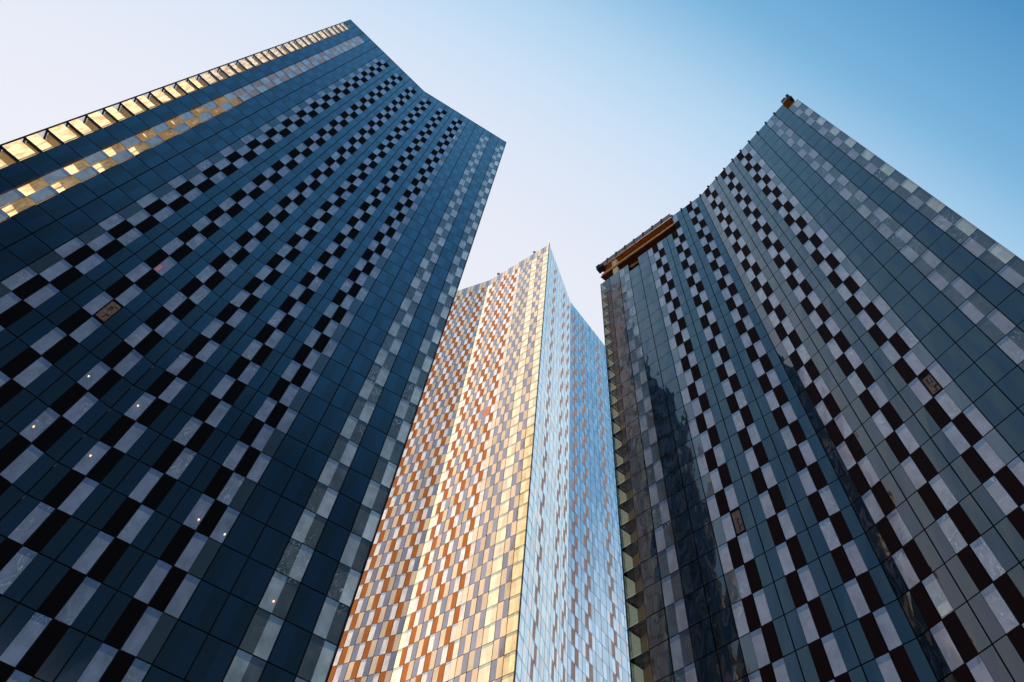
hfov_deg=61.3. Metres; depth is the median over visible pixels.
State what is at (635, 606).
balcony
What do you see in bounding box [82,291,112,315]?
window
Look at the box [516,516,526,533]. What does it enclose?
window
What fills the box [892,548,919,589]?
window
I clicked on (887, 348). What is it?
window
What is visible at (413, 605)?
window
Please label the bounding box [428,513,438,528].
window
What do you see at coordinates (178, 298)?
window
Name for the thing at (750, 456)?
window
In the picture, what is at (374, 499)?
window
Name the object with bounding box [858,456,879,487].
window
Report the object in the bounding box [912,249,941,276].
window
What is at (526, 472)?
window
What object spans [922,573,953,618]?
window
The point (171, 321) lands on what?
window
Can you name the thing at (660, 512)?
window
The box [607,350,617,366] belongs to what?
corner window
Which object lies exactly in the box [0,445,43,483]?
window
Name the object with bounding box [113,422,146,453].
window
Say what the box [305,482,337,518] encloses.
window
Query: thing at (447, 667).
window
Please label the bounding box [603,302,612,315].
corner window
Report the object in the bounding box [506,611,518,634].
window
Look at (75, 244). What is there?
window
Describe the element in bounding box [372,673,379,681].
window
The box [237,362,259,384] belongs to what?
window
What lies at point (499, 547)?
window
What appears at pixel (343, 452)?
window
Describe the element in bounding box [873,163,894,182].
window
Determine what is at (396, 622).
window
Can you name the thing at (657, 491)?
window
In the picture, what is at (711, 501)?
window
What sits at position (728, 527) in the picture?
window
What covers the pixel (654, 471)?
window
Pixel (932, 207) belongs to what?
window
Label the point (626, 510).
corner window
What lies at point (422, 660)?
window
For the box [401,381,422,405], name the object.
window
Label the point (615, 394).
corner window
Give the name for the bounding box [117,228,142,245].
window
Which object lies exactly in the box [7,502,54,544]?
window
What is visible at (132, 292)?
window
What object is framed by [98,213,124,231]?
window
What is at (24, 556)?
window
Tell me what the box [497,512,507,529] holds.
window
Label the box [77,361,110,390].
window
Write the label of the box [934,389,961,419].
window
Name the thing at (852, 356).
window
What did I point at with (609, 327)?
corner window
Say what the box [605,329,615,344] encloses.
corner window
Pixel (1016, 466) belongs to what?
window
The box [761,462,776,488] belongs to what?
window
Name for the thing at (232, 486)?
window
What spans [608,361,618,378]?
corner window
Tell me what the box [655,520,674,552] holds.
window
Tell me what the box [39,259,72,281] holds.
window
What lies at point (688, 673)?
window
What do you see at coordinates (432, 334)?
window
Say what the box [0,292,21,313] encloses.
window
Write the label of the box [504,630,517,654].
window
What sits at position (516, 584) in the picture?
window
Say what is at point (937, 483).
window
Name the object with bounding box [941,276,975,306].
window
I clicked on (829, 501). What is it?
window
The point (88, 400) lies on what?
window
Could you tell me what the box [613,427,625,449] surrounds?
corner window
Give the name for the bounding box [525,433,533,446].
window
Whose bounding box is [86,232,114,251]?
window
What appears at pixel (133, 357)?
window
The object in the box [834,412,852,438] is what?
window
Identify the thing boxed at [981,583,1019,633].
window
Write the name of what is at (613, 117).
sky
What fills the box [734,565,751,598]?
window
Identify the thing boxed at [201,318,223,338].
window
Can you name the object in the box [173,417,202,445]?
window
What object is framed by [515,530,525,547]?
window
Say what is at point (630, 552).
balcony
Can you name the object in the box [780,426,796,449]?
window
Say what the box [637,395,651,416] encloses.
window
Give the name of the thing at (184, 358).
window
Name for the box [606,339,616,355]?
corner window
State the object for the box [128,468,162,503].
window
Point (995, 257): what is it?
window
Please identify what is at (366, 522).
window
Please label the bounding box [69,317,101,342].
window
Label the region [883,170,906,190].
window
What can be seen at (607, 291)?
corner window
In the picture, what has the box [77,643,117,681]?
window
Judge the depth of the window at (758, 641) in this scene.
54.14 m
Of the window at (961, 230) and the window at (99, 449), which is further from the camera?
the window at (961, 230)
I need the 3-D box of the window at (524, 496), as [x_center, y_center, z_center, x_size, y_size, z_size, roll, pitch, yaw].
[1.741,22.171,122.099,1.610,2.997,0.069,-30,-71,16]
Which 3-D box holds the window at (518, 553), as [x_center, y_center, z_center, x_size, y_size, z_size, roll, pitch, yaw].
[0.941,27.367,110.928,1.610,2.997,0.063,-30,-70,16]
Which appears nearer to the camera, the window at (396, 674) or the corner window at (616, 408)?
the corner window at (616, 408)
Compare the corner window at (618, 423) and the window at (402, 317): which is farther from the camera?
the corner window at (618, 423)
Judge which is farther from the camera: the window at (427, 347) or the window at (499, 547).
the window at (499, 547)
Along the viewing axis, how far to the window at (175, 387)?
58.66 m
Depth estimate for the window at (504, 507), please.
123.03 m
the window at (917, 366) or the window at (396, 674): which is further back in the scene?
the window at (396, 674)
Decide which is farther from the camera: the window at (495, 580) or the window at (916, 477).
the window at (495, 580)
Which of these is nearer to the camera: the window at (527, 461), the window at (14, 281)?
the window at (14, 281)
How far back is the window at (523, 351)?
147.32 m
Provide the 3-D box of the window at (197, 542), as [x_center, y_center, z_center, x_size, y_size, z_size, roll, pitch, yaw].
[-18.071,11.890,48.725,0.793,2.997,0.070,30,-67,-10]
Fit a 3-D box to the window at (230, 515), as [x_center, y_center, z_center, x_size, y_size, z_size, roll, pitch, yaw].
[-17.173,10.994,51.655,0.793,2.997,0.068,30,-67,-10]
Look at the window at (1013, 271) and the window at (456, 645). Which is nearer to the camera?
the window at (1013, 271)
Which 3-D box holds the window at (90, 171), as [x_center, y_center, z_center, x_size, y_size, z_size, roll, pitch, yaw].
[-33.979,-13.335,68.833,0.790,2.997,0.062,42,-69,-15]
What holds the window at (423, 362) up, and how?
in the skyscraper at (226, 297)
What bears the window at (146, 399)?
in the skyscraper at (226, 297)
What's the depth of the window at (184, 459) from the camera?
53.64 m
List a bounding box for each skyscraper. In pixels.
[0,19,506,681]
[328,242,630,681]
[596,94,1023,681]
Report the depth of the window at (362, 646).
111.42 m
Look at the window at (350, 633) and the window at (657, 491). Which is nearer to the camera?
the window at (657, 491)
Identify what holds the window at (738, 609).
in the skyscraper at (814, 336)
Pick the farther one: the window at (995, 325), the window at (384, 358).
the window at (384, 358)
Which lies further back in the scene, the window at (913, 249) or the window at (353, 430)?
the window at (913, 249)
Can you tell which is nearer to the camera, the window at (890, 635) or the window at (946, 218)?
the window at (890, 635)
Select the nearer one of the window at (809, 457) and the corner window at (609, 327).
the window at (809, 457)
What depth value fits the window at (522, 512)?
119.22 m
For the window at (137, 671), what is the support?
in the skyscraper at (226, 297)
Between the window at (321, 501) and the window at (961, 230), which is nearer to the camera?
the window at (321, 501)
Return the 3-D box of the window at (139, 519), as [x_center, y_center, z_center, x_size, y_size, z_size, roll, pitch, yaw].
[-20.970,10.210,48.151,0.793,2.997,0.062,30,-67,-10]
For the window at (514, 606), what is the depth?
102.47 m
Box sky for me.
[0,0,1023,344]
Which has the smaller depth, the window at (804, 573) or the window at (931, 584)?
the window at (931, 584)
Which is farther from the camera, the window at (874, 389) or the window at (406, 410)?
the window at (406, 410)
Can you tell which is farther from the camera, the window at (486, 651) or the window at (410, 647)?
the window at (410, 647)
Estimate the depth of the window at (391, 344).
80.27 m
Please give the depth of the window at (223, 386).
61.90 m
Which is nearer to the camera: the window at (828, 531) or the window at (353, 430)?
the window at (828, 531)
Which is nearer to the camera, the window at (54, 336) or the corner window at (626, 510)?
the window at (54, 336)
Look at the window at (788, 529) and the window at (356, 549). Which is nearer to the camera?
the window at (356, 549)
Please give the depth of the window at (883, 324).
67.61 m
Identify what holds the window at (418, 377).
in the skyscraper at (226, 297)
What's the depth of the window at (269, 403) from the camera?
62.46 m
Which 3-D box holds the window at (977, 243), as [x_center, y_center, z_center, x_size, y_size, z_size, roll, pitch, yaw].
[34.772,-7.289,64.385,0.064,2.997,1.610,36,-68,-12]
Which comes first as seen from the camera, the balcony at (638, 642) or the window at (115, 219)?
the balcony at (638, 642)
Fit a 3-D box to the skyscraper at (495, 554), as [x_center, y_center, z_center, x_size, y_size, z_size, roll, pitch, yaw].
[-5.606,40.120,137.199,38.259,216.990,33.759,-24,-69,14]
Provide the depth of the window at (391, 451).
66.86 m
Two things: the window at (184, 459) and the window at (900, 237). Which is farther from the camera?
the window at (900, 237)
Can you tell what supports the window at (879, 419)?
in the skyscraper at (814, 336)
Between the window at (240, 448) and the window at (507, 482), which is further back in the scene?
the window at (507, 482)
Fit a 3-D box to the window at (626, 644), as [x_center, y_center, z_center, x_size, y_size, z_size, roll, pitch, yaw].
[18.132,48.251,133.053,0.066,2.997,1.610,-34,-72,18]
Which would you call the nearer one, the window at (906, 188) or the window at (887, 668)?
the window at (887, 668)
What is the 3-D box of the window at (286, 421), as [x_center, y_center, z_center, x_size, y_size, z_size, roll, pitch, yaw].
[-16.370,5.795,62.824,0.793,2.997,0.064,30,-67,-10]
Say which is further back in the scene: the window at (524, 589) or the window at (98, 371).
the window at (524, 589)
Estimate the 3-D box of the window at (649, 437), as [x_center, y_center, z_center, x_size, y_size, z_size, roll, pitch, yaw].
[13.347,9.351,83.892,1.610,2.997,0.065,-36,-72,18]
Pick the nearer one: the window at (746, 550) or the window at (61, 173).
the window at (746, 550)
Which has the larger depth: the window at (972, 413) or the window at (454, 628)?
the window at (454, 628)
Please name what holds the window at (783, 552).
in the skyscraper at (814, 336)
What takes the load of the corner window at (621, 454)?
in the skyscraper at (814, 336)
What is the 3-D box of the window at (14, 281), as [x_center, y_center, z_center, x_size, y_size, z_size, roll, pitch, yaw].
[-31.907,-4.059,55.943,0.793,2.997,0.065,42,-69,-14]
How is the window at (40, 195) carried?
in the skyscraper at (226, 297)
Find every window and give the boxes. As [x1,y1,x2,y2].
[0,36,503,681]
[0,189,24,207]
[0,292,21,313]
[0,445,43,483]
[0,546,37,594]
[0,612,51,667]
[1,266,37,290]
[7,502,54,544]
[12,357,51,387]
[19,407,59,442]
[24,283,58,308]
[27,185,58,203]
[30,327,66,354]
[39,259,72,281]
[41,168,70,184]
[54,237,85,258]
[55,577,100,625]
[58,477,98,515]
[62,392,97,424]
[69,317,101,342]
[71,531,113,574]
[72,166,98,181]
[72,441,110,475]
[74,253,104,274]
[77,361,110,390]
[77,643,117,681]
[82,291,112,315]
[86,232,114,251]
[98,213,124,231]
[113,350,142,376]
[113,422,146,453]
[115,284,142,305]
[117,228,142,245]
[117,505,153,543]
[121,606,161,656]
[122,658,150,681]
[124,323,151,347]
[124,392,155,420]
[125,262,151,282]
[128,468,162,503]
[133,560,171,604]
[153,256,176,275]
[154,314,179,336]
[158,377,186,403]
[163,291,186,312]
[164,573,199,618]
[166,352,192,375]
[166,447,196,479]
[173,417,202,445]
[174,532,207,572]
[182,494,213,529]
[195,340,219,362]
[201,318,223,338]
[205,400,230,427]
[209,507,239,543]
[211,374,235,399]
[217,472,244,505]
[222,440,248,470]
[223,649,265,681]
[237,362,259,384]
[239,608,283,660]
[241,339,262,360]
[246,453,270,482]
[250,424,274,451]
[254,397,276,421]
[259,571,299,619]
[276,408,297,433]
[276,538,313,582]
[279,383,299,406]
[281,360,300,381]
[291,509,326,548]
[297,634,336,681]
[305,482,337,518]
[313,597,348,644]
[318,458,348,491]
[327,563,360,606]
[329,435,357,466]
[332,664,342,681]
[333,648,342,665]
[340,415,366,444]
[340,533,370,572]
[344,250,627,681]
[344,629,353,646]
[349,396,374,423]
[351,505,380,541]
[356,642,365,660]
[356,659,366,677]
[358,378,382,404]
[362,480,388,513]
[367,362,389,386]
[367,624,376,641]
[371,456,396,488]
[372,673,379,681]
[374,347,395,370]
[380,435,403,464]
[380,636,389,654]
[381,334,401,355]
[381,653,390,671]
[388,320,407,341]
[388,416,410,443]
[390,618,399,635]
[390,665,403,681]
[393,649,402,668]
[394,308,412,327]
[395,398,416,423]
[398,629,411,650]
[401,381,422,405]
[404,643,413,663]
[407,596,419,615]
[408,366,427,388]
[414,351,432,372]
[414,566,426,584]
[417,655,425,675]
[419,337,436,357]
[421,538,433,555]
[421,671,427,681]
[424,325,441,344]
[427,633,435,653]
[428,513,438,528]
[440,644,448,664]
[443,661,450,681]
[447,608,454,626]
[450,623,457,642]
[452,639,459,659]
[458,603,465,621]
[477,662,490,681]
[479,641,493,666]
[482,622,495,645]
[484,604,497,626]
[487,587,499,607]
[489,570,501,590]
[491,555,502,574]
[493,540,504,558]
[495,526,506,543]
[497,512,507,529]
[499,499,509,515]
[500,487,510,503]
[502,475,512,490]
[502,650,515,676]
[502,672,513,681]
[504,464,513,478]
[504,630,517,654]
[505,453,514,467]
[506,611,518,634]
[507,443,515,456]
[508,593,520,615]
[510,576,521,597]
[512,559,523,579]
[513,544,524,563]
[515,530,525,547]
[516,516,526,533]
[516,651,521,680]
[517,632,522,659]
[518,502,527,519]
[519,490,528,505]
[519,613,524,638]
[520,477,529,493]
[521,466,530,481]
[521,595,525,619]
[522,455,531,469]
[522,577,526,601]
[523,562,527,583]
[524,444,532,457]
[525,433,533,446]
[601,279,609,290]
[602,286,610,298]
[602,294,611,306]
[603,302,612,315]
[604,310,613,325]
[604,320,614,334]
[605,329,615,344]
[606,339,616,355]
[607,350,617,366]
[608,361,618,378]
[609,373,620,390]
[610,385,621,404]
[611,398,622,418]
[612,413,624,433]
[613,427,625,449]
[614,443,627,466]
[616,460,629,484]
[617,478,631,503]
[619,99,1023,681]
[619,497,633,525]
[620,518,636,547]
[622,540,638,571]
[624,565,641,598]
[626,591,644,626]
[626,644,629,659]
[627,659,629,674]
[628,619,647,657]
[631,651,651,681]
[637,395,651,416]
[639,410,654,432]
[641,425,657,448]
[644,441,660,467]
[646,459,663,485]
[649,478,666,506]
[651,498,670,528]
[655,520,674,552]
[658,544,678,578]
[661,570,683,607]
[665,598,688,637]
[669,629,694,671]
[674,663,697,681]
[706,494,719,521]
[710,468,722,493]
[718,543,733,574]
[721,512,735,541]
[724,484,738,510]
[731,600,749,637]
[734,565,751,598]
[737,532,753,562]
[744,447,759,471]
[750,628,770,668]
[753,589,772,625]
[758,490,775,518]
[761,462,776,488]
[772,658,789,681]
[776,542,795,575]
[777,509,795,539]
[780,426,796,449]
[796,603,819,643]
[797,565,818,601]
[798,440,816,465]
[798,467,816,495]
[815,400,831,425]
[819,485,839,515]
[819,517,840,550]
[821,633,847,677]
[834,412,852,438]
[836,441,856,469]
[843,540,867,576]
[844,346,862,369]
[844,578,870,618]
[847,189,867,208]
[847,371,865,395]
[856,197,877,218]
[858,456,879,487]
[862,489,884,523]
[863,155,884,174]
[866,206,889,228]
[867,381,888,407]
[872,410,893,438]
[872,606,902,650]
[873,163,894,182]
[876,216,900,238]
[876,317,895,338]
[876,653,900,681]
[880,341,900,364]
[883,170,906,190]
[887,226,913,250]
[887,509,913,545]
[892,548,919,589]
[894,178,918,199]
[895,423,919,453]
[897,325,919,348]
[899,237,926,262]
[901,456,926,490]
[903,350,925,375]
[905,187,931,209]
[908,377,932,405]
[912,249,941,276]
[918,196,945,220]
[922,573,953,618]
[927,262,957,290]
[927,361,952,388]
[929,474,958,510]
[930,621,964,671]
[931,206,960,231]
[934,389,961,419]
[936,513,967,553]
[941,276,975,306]
[941,422,970,454]
[946,217,977,243]
[958,292,994,324]
[961,229,995,257]
[963,404,993,436]
[966,655,994,681]
[970,536,1005,580]
[973,438,1005,473]
[977,308,1015,343]
[979,242,1014,272]
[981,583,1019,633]
[983,476,1017,515]
[997,256,1023,288]
[997,327,1023,364]
[1007,457,1023,485]
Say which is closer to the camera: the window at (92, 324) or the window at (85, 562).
the window at (85, 562)
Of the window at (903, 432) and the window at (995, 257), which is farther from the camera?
the window at (995, 257)
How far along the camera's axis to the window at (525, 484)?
124.77 m
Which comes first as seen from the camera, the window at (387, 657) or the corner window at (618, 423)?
the corner window at (618, 423)
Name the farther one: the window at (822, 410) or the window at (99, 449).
the window at (822, 410)
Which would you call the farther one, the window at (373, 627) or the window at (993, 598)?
the window at (373, 627)
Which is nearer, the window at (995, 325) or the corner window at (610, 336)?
the window at (995, 325)
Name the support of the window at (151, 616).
in the skyscraper at (226, 297)
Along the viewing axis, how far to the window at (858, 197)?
85.16 m
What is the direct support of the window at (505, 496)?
in the skyscraper at (495, 554)
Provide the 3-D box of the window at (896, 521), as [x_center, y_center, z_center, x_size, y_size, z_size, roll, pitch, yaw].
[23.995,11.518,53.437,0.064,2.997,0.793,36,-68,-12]
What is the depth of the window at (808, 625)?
53.08 m
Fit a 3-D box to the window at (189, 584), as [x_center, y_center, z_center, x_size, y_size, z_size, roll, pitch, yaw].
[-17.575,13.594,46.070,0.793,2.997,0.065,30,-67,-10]
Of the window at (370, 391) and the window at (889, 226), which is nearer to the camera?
the window at (370, 391)
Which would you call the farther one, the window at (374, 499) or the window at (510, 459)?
the window at (510, 459)
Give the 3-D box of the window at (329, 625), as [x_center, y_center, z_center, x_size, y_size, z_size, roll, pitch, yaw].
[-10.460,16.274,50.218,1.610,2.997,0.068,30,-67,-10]
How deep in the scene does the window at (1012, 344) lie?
54.73 m
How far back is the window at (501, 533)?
117.39 m
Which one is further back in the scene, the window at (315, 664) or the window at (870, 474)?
the window at (870, 474)
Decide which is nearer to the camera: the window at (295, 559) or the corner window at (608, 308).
the window at (295, 559)
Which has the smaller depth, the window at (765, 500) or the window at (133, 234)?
the window at (765, 500)
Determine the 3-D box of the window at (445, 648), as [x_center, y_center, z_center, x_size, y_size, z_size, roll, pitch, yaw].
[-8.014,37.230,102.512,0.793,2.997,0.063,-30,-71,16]
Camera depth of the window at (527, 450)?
133.24 m
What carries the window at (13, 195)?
in the skyscraper at (226, 297)
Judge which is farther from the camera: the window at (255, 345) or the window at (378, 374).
the window at (378, 374)
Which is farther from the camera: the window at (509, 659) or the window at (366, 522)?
the window at (509, 659)
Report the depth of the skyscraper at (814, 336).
65.20 m
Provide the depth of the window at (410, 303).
95.42 m
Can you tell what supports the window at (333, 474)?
in the skyscraper at (226, 297)
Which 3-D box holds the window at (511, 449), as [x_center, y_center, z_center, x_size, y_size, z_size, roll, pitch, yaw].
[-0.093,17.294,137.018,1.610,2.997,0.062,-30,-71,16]
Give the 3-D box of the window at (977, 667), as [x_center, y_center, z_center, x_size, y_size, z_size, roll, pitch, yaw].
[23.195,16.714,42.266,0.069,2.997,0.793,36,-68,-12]
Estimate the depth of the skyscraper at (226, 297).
62.93 m
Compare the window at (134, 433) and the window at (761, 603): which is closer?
the window at (134, 433)
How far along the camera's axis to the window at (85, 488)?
47.50 m
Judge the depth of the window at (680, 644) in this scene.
58.66 m
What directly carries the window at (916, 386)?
in the skyscraper at (814, 336)
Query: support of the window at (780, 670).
in the skyscraper at (814, 336)
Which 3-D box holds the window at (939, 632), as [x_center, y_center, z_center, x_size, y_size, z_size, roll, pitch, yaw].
[22.856,16.034,45.385,0.065,2.997,0.793,36,-68,-12]
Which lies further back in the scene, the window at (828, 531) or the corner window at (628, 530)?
the corner window at (628, 530)
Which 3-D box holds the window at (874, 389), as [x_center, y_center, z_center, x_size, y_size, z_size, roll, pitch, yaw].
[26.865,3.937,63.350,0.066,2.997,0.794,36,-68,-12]
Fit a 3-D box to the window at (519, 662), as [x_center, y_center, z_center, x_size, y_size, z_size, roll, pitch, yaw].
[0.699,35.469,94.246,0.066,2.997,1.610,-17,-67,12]
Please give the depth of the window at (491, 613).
103.44 m
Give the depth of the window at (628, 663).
130.14 m
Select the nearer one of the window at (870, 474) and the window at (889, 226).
the window at (870, 474)
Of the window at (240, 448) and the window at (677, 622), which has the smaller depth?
the window at (240, 448)
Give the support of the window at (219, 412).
in the skyscraper at (226, 297)
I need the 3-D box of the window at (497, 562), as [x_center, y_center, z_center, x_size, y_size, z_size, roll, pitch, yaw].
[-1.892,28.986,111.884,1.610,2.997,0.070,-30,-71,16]
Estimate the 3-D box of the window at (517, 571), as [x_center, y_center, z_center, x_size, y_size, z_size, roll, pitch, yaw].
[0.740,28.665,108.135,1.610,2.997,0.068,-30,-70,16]
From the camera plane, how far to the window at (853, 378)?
66.39 m
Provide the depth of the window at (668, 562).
67.04 m
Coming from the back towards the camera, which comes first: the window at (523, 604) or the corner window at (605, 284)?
the corner window at (605, 284)
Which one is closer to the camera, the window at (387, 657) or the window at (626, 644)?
the window at (387, 657)
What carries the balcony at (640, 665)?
in the skyscraper at (814, 336)
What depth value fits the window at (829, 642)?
50.01 m
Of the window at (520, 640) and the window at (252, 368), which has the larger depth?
the window at (520, 640)
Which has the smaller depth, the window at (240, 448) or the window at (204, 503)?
the window at (204, 503)
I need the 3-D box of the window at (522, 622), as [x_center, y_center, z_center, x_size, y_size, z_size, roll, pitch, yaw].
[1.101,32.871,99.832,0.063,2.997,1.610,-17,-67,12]
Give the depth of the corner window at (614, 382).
98.85 m
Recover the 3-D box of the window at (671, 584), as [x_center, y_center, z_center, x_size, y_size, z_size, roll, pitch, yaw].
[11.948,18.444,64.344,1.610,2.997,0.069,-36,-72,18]
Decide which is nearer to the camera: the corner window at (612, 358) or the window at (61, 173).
the window at (61, 173)
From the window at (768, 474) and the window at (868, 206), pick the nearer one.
the window at (768, 474)
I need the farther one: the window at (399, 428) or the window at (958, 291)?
the window at (399, 428)
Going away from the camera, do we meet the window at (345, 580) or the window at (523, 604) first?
the window at (345, 580)
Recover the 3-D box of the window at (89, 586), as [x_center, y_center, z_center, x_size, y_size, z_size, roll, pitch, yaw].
[-21.373,12.812,42.568,0.793,2.997,0.065,30,-67,-10]
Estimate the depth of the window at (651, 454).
81.01 m
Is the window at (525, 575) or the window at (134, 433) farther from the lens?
the window at (525, 575)
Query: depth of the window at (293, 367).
68.06 m
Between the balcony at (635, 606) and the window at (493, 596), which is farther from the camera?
the window at (493, 596)
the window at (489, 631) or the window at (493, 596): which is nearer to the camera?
the window at (489, 631)
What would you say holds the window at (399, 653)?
in the skyscraper at (495, 554)
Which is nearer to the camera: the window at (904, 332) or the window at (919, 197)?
the window at (904, 332)
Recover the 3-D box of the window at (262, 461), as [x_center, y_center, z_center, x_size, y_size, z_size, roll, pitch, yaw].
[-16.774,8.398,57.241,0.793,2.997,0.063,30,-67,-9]
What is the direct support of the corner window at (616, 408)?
in the skyscraper at (814, 336)
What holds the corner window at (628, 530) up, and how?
in the skyscraper at (814, 336)
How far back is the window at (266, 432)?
59.82 m
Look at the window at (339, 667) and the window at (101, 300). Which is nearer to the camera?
the window at (101, 300)
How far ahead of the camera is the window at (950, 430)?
53.95 m
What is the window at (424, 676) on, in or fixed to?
in the skyscraper at (495, 554)
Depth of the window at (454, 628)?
105.01 m
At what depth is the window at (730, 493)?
67.85 m
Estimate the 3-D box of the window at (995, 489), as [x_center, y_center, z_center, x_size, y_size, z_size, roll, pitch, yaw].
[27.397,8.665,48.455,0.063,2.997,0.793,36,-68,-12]
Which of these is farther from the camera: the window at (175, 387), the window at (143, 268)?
the window at (143, 268)
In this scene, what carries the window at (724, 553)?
in the skyscraper at (814, 336)
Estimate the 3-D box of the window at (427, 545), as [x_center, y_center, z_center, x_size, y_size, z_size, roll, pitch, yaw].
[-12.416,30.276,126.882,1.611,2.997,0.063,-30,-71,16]
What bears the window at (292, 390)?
in the skyscraper at (226, 297)
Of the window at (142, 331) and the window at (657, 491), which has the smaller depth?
the window at (142, 331)
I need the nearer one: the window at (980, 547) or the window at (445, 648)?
the window at (980, 547)
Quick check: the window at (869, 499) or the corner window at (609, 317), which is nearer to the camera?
the window at (869, 499)
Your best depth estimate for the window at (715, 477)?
70.91 m
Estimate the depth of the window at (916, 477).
55.19 m
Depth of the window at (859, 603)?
52.02 m
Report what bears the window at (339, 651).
in the skyscraper at (495, 554)
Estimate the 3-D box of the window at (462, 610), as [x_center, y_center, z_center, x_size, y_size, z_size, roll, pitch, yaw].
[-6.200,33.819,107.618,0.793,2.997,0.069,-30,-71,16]
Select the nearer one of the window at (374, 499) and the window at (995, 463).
the window at (995, 463)
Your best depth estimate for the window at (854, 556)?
54.54 m
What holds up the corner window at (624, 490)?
in the skyscraper at (814, 336)
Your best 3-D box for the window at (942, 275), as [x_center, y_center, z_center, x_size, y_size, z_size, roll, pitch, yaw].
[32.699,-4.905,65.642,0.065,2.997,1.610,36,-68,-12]
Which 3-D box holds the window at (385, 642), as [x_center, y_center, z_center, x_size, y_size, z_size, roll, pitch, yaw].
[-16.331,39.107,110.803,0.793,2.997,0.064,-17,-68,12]
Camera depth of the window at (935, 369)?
58.92 m
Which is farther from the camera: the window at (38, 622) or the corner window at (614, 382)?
the corner window at (614, 382)
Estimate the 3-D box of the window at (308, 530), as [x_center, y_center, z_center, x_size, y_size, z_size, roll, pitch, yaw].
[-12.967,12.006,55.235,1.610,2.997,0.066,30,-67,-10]
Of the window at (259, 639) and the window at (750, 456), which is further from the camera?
the window at (750, 456)
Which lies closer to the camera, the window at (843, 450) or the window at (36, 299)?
the window at (36, 299)
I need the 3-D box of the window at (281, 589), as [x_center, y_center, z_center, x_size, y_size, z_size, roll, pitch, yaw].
[-13.365,14.601,49.648,1.610,2.997,0.065,30,-67,-10]
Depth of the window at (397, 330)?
83.07 m
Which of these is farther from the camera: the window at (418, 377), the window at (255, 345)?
the window at (418, 377)
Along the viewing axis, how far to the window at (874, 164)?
86.65 m
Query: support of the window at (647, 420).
in the skyscraper at (814, 336)
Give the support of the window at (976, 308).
in the skyscraper at (814, 336)
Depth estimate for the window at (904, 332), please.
64.49 m
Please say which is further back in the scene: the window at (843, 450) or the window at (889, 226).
the window at (889, 226)
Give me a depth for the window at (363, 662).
108.43 m
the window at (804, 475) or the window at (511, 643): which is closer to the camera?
the window at (804, 475)
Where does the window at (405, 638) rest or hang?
in the skyscraper at (495, 554)
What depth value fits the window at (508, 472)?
131.39 m
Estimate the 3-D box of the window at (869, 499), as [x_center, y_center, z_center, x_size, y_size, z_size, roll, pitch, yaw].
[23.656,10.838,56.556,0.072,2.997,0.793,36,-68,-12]
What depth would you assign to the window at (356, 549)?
55.70 m
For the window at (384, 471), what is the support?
in the skyscraper at (226, 297)
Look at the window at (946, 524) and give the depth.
49.63 m
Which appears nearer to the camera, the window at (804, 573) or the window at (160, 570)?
the window at (160, 570)
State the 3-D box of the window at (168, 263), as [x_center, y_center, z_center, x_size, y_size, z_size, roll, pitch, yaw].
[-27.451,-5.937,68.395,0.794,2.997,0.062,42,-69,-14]
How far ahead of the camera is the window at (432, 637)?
105.93 m
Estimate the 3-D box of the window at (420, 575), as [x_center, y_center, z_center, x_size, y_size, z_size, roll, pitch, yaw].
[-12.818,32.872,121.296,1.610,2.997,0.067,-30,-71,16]
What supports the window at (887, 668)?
in the skyscraper at (814, 336)
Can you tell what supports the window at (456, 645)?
in the skyscraper at (495, 554)
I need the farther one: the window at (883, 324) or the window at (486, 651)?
the window at (486, 651)
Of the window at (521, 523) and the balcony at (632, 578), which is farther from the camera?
the window at (521, 523)
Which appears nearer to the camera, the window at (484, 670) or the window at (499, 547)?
the window at (484, 670)
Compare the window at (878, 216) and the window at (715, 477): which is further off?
the window at (878, 216)
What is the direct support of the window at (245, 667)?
in the skyscraper at (226, 297)
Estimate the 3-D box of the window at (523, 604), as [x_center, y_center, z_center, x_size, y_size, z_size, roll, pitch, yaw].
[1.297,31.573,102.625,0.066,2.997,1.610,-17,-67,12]
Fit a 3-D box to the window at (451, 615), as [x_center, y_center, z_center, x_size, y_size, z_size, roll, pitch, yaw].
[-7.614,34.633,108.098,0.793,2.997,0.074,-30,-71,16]
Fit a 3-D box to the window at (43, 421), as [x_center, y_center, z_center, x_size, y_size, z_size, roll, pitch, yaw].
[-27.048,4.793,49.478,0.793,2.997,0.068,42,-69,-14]
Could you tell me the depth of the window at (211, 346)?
64.24 m
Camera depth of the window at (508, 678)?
92.24 m
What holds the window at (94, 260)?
in the skyscraper at (226, 297)
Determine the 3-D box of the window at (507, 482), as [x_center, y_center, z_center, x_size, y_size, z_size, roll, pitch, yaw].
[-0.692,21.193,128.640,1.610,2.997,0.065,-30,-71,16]
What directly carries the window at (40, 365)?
in the skyscraper at (226, 297)
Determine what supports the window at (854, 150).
in the skyscraper at (814, 336)
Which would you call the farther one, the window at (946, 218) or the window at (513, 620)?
the window at (513, 620)
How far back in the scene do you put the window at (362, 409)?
69.10 m

